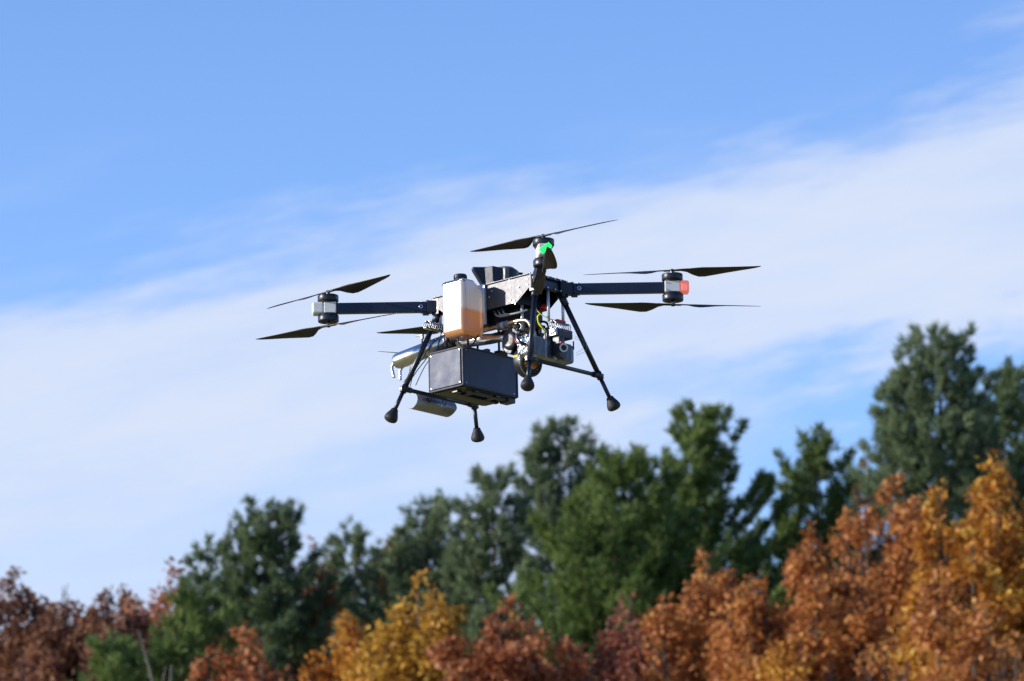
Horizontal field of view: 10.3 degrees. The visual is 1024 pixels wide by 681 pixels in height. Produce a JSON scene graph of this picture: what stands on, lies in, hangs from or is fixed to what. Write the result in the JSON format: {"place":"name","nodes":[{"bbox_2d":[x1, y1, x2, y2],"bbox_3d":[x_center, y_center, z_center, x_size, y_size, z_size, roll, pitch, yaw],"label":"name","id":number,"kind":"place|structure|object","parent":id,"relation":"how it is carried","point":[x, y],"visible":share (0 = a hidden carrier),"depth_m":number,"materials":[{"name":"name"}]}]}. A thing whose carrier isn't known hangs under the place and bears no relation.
{"place":"outdoors","nodes":[
{"label":"outdoors","id":0,"kind":"place"},
{"bbox_2d":[257,220,760,441],"bbox_3d":[-0.025,0.011,23.479,1.934,0.638,1.388,-14,-19,40],"label":"drone","id":1,"kind":"object","parent":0,"point":[512,303],"visible":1,"depth_m":23.38,"materials":[{"name":"black paint"}]},
{"bbox_2d":[0,0,1023,651],"label":"sky","id":2,"kind":"structure","parent":0,"point":[174,174],"materials":[{"name":"blue"}]},
{"label":"ground","id":3,"kind":"structure","parent":0,"visible":0},
{"bbox_2d":[8,656,46,680],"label":"oak tree","id":4,"kind":"object","parent":3,"relation":"on","point":[20,664],"visible":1,"depth_m":117.38,"materials":[{"name":"brown plant"}]},
{"bbox_2d":[0,566,66,680],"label":"oak tree","id":5,"kind":"object","parent":3,"relation":"on","point":[10,608],"visible":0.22,"depth_m":132.54,"materials":[{"name":"brown plant"}]},
{"bbox_2d":[0,591,82,644],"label":"oak tree","id":6,"kind":"object","parent":3,"relation":"on","point":[66,605],"visible":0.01,"depth_m":141.44,"materials":[{"name":"brown plant"}]},
{"bbox_2d":[0,583,138,680],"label":"oak tree","id":7,"kind":"object","parent":3,"relation":"on","point":[49,631],"visible":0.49,"depth_m":130.55,"materials":[{"name":"brown plant"}]},
{"bbox_2d":[25,584,168,680],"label":"oak tree","id":8,"kind":"object","parent":3,"relation":"on","point":[51,667],"visible":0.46,"depth_m":129.53,"materials":[{"name":"brown plant"}]},
{"bbox_2d":[66,627,159,680],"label":"white pine","id":9,"kind":"object","parent":3,"relation":"on","point":[116,665],"visible":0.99,"depth_m":113.23,"materials":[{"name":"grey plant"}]},
{"bbox_2d":[107,583,156,634],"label":"oak tree","id":10,"kind":"object","parent":3,"relation":"on","point":[122,600],"visible":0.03,"depth_m":140.67,"materials":[{"name":"brown plant"}]},
{"bbox_2d":[138,630,171,680],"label":"dead tree","id":11,"kind":"object","parent":3,"relation":"on","point":[149,667],"visible":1,"depth_m":111.89,"materials":[{"name":"brown wood"}]},
{"bbox_2d":[115,556,240,679],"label":"oak tree","id":12,"kind":"object","parent":3,"relation":"on","point":[157,607],"visible":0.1,"depth_m":137.54,"materials":[{"name":"brown plant"}]},
{"bbox_2d":[126,573,259,680],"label":"white pine","id":13,"kind":"object","parent":3,"relation":"on","point":[194,633],"visible":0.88,"depth_m":115.06,"materials":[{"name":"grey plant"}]},
{"bbox_2d":[185,620,297,680],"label":"oak tree","id":14,"kind":"object","parent":3,"relation":"on","point":[246,672],"visible":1,"depth_m":110.35,"materials":[{"name":"brown plant"}]},
{"bbox_2d":[174,494,357,680],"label":"white pine","id":15,"kind":"object","parent":3,"relation":"on","point":[263,611],"visible":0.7,"depth_m":150.38,"materials":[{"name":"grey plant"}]},
{"bbox_2d":[285,534,346,680],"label":"oak tree","id":16,"kind":"object","parent":3,"relation":"on","point":[329,598],"visible":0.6,"depth_m":151.51,"materials":[{"name":"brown plant"}]},
{"bbox_2d":[301,561,352,653],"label":"white pine","id":17,"kind":"object","parent":3,"relation":"on","point":[319,565],"visible":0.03,"depth_m":163.48,"materials":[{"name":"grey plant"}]},
{"bbox_2d":[293,513,387,666],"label":"white pine","id":18,"kind":"object","parent":3,"relation":"on","point":[368,573],"visible":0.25,"depth_m":155.64,"materials":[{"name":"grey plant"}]},
{"bbox_2d":[298,607,383,680],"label":"maple tree","id":19,"kind":"object","parent":3,"relation":"on","point":[346,650],"visible":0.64,"depth_m":121.41,"materials":[{"name":"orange plant"}]},
{"bbox_2d":[374,539,402,632],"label":"oak tree","id":20,"kind":"object","parent":3,"relation":"on","point":[382,587],"visible":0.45,"depth_m":151.67,"materials":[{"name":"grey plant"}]},
{"bbox_2d":[349,531,430,663],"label":"white pine","id":21,"kind":"object","parent":3,"relation":"on","point":[371,550],"visible":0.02,"depth_m":162.00,"materials":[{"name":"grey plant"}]},
{"bbox_2d":[340,568,473,680],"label":"maple tree","id":22,"kind":"object","parent":3,"relation":"on","point":[416,664],"visible":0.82,"depth_m":117.98,"materials":[{"name":"yellow plant"}]},
{"bbox_2d":[348,487,473,656],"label":"white pine","id":23,"kind":"object","parent":3,"relation":"on","point":[425,551],"visible":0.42,"depth_m":150.58,"materials":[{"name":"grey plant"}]},
{"bbox_2d":[416,459,566,678],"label":"white pine","id":24,"kind":"object","parent":3,"relation":"on","point":[470,575],"visible":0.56,"depth_m":148.83,"materials":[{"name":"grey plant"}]},
{"bbox_2d":[426,592,596,680],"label":"oak tree","id":25,"kind":"object","parent":3,"relation":"on","point":[500,661],"visible":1,"depth_m":114.96,"materials":[{"name":"brown plant"}]},
{"bbox_2d":[490,411,630,678],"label":"white pine","id":26,"kind":"object","parent":3,"relation":"on","point":[541,475],"visible":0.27,"depth_m":156.08,"materials":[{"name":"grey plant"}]},
{"bbox_2d":[481,440,736,680],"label":"white pine","id":27,"kind":"object","parent":3,"relation":"on","point":[589,586],"visible":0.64,"depth_m":139.98,"materials":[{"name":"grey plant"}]},
{"bbox_2d":[554,592,674,680],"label":"oak tree","id":28,"kind":"object","parent":3,"relation":"on","point":[632,664],"visible":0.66,"depth_m":118.28,"materials":[{"name":"brown plant"}]},
{"bbox_2d":[634,546,770,680],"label":"oak tree","id":29,"kind":"object","parent":3,"relation":"on","point":[715,600],"visible":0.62,"depth_m":116.29,"materials":[{"name":"orange plant"}]},
{"bbox_2d":[599,397,819,676],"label":"white pine","id":30,"kind":"object","parent":3,"relation":"on","point":[700,443],"visible":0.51,"depth_m":148.64,"materials":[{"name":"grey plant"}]},
{"bbox_2d":[740,532,771,591],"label":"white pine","id":31,"kind":"object","parent":3,"relation":"on","point":[756,573],"depth_m":162.70,"materials":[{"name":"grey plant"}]},
{"bbox_2d":[713,627,832,680],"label":"maple tree","id":32,"kind":"object","parent":3,"relation":"on","point":[785,670],"visible":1,"depth_m":105.41,"materials":[{"name":"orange plant"}]},
{"bbox_2d":[705,517,908,680],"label":"oak tree","id":33,"kind":"object","parent":3,"relation":"on","point":[848,630],"visible":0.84,"depth_m":113.29,"materials":[{"name":"orange plant"}]},
{"bbox_2d":[743,419,887,644],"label":"white pine","id":34,"kind":"object","parent":3,"relation":"on","point":[803,485],"visible":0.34,"depth_m":150.75,"materials":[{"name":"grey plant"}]},
{"bbox_2d":[814,456,894,565],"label":"white pine","id":35,"kind":"object","parent":3,"relation":"on","point":[852,479],"visible":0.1,"depth_m":161.11,"materials":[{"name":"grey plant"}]},
{"bbox_2d":[846,456,887,566],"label":"oak tree","id":36,"kind":"object","parent":3,"relation":"on","point":[868,502],"visible":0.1,"depth_m":154.05,"materials":[{"name":"brown plant"}]},
{"bbox_2d":[819,473,949,678],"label":"oak tree","id":37,"kind":"object","parent":3,"relation":"on","point":[894,580],"visible":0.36,"depth_m":116.20,"materials":[{"name":"orange plant"}]},
{"bbox_2d":[828,319,1019,615],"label":"white pine","id":38,"kind":"object","parent":3,"relation":"on","point":[921,458],"visible":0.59,"depth_m":147.09,"materials":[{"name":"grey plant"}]},
{"bbox_2d":[853,559,1023,680],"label":"oak tree","id":39,"kind":"object","parent":3,"relation":"on","point":[982,665],"visible":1,"depth_m":105.24,"materials":[{"name":"orange plant"}]},
{"bbox_2d":[879,448,1023,680],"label":"maple tree","id":40,"kind":"object","parent":3,"relation":"on","point":[986,567],"visible":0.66,"depth_m":110.04,"materials":[{"name":"orange plant"}]},
{"bbox_2d":[897,354,1023,556],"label":"white pine","id":41,"kind":"object","parent":3,"relation":"on","point":[1009,397],"visible":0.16,"depth_m":149.73,"materials":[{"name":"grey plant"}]}
]}

